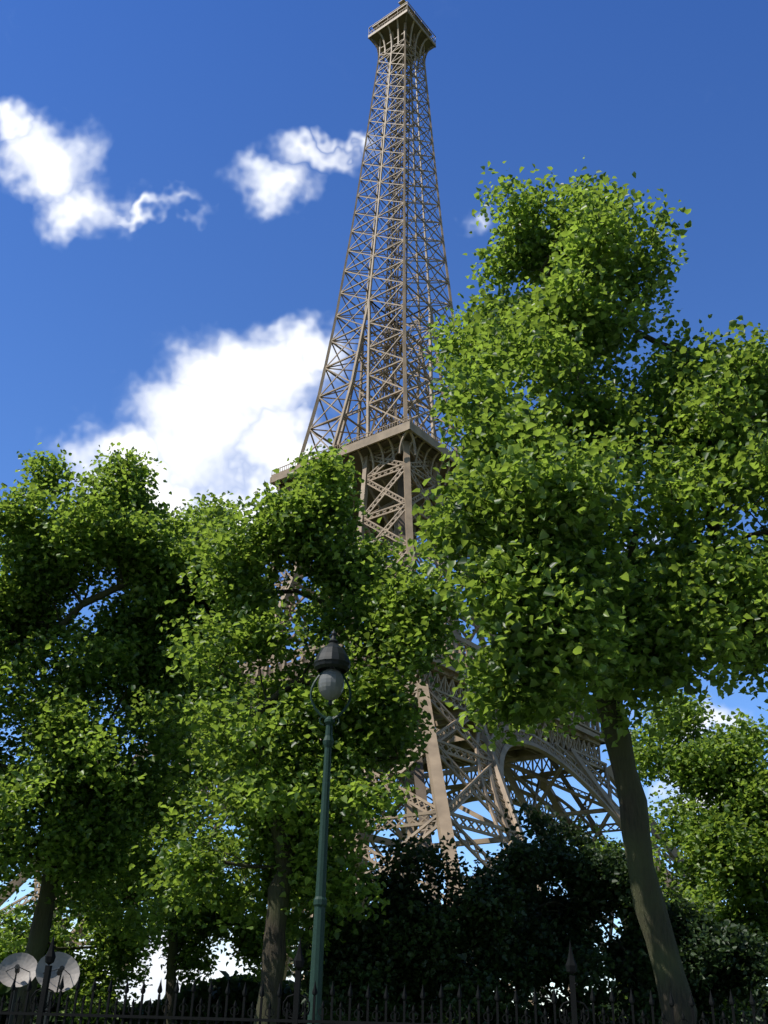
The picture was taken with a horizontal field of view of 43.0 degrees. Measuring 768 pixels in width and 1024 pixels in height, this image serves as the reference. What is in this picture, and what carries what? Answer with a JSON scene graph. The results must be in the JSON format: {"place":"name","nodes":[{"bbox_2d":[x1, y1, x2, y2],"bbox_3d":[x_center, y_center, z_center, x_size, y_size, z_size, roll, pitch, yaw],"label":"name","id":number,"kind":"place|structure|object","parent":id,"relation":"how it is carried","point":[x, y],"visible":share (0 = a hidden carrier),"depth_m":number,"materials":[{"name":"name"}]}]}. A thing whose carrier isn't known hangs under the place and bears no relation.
{"place":"outdoors","nodes":[
{"label":"outdoors","id":0,"kind":"place"},
{"bbox_2d":[0,935,767,1023],"bbox_3d":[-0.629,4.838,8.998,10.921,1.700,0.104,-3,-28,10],"label":"railings","id":1,"kind":"object","parent":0,"point":[299,961],"visible":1,"depth_m":9.14,"materials":[{"name":"metal"}]},
{"bbox_2d":[0,0,767,1017],"label":"sky","id":2,"kind":"structure","parent":0,"point":[179,179],"materials":[{"name":"blue"}]},
{"label":"ground","id":3,"kind":"structure","parent":0,"visible":0},
{"bbox_2d":[0,952,37,1023],"bbox_3d":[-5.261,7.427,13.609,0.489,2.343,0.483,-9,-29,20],"label":"satellite dish","id":4,"kind":"object","parent":3,"relation":"on","point":[20,968],"visible":0.97,"depth_m":14.01,"materials":[{"name":"white metal"}]},
{"bbox_2d":[35,952,79,1023],"bbox_3d":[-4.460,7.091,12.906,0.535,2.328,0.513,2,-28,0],"label":"satellite dish","id":5,"kind":"object","parent":3,"relation":"on","point":[65,966],"visible":0.83,"depth_m":13.30,"materials":[{"name":"white metal"}]},
{"bbox_2d":[0,442,282,1023],"bbox_3d":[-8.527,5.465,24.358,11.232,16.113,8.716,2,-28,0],"label":"tree","id":6,"kind":"object","parent":3,"relation":"on","point":[82,785],"visible":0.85,"depth_m":24.22,"materials":[{"name":"green plant"}]},
{"bbox_2d":[0,691,327,1023],"bbox_3d":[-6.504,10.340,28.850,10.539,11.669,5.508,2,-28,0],"label":"tree","id":7,"kind":"object","parent":3,"relation":"on","point":[184,956],"visible":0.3,"depth_m":27.79,"materials":[{"name":"green plant"}]},
{"bbox_2d":[128,438,475,1023],"bbox_3d":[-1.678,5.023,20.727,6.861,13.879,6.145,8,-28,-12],"label":"tree","id":8,"kind":"object","parent":3,"relation":"on","point":[269,792],"visible":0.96,"depth_m":20.29,"materials":[{"name":"green plant"}]},
{"bbox_2d":[307,630,351,1023],"bbox_3d":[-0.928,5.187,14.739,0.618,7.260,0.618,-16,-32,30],"label":"lamp post","id":9,"kind":"object","parent":3,"relation":"on","point":[332,664],"visible":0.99,"depth_m":15.16,"materials":[{"name":"green metal"}]},
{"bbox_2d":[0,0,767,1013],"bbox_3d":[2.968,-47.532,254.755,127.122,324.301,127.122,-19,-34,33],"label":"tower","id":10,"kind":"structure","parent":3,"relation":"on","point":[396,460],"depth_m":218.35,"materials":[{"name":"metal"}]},
{"bbox_2d":[0,970,767,1023],"bbox_3d":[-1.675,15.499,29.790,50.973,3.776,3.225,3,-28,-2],"label":"hedge shrubs","id":11,"kind":"object","parent":3,"relation":"on","point":[237,985],"visible":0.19,"depth_m":28.89,"materials":[{"name":"green plant"}]},
{"bbox_2d":[285,828,544,1023],"bbox_3d":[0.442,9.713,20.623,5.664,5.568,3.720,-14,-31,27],"label":"bush","id":12,"kind":"object","parent":3,"relation":"on","point":[413,943],"visible":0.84,"depth_m":20.18,"materials":[{"name":"green plant"}]},
{"bbox_2d":[426,799,701,1023],"bbox_3d":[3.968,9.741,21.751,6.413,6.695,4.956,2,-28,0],"label":"bush","id":13,"kind":"object","parent":3,"relation":"on","point":[549,930],"visible":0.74,"depth_m":21.24,"materials":[{"name":"green plant"}]},
{"bbox_2d":[407,155,767,1023],"bbox_3d":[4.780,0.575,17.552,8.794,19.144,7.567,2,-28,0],"label":"tree","id":14,"kind":"object","parent":3,"relation":"on","point":[567,611],"visible":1,"depth_m":16.47,"materials":[{"name":"green plant"}]},
{"bbox_2d":[582,690,767,1023],"bbox_3d":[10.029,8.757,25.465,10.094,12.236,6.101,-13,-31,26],"label":"tree","id":15,"kind":"object","parent":3,"relation":"on","point":[724,846],"visible":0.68,"depth_m":25.89,"materials":[{"name":"green plant"}]},
{"bbox_2d":[594,886,767,1023],"bbox_3d":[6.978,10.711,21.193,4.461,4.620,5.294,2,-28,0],"label":"bush","id":16,"kind":"object","parent":3,"relation":"on","point":[718,964],"visible":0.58,"depth_m":20.92,"materials":[{"name":"green plant"}]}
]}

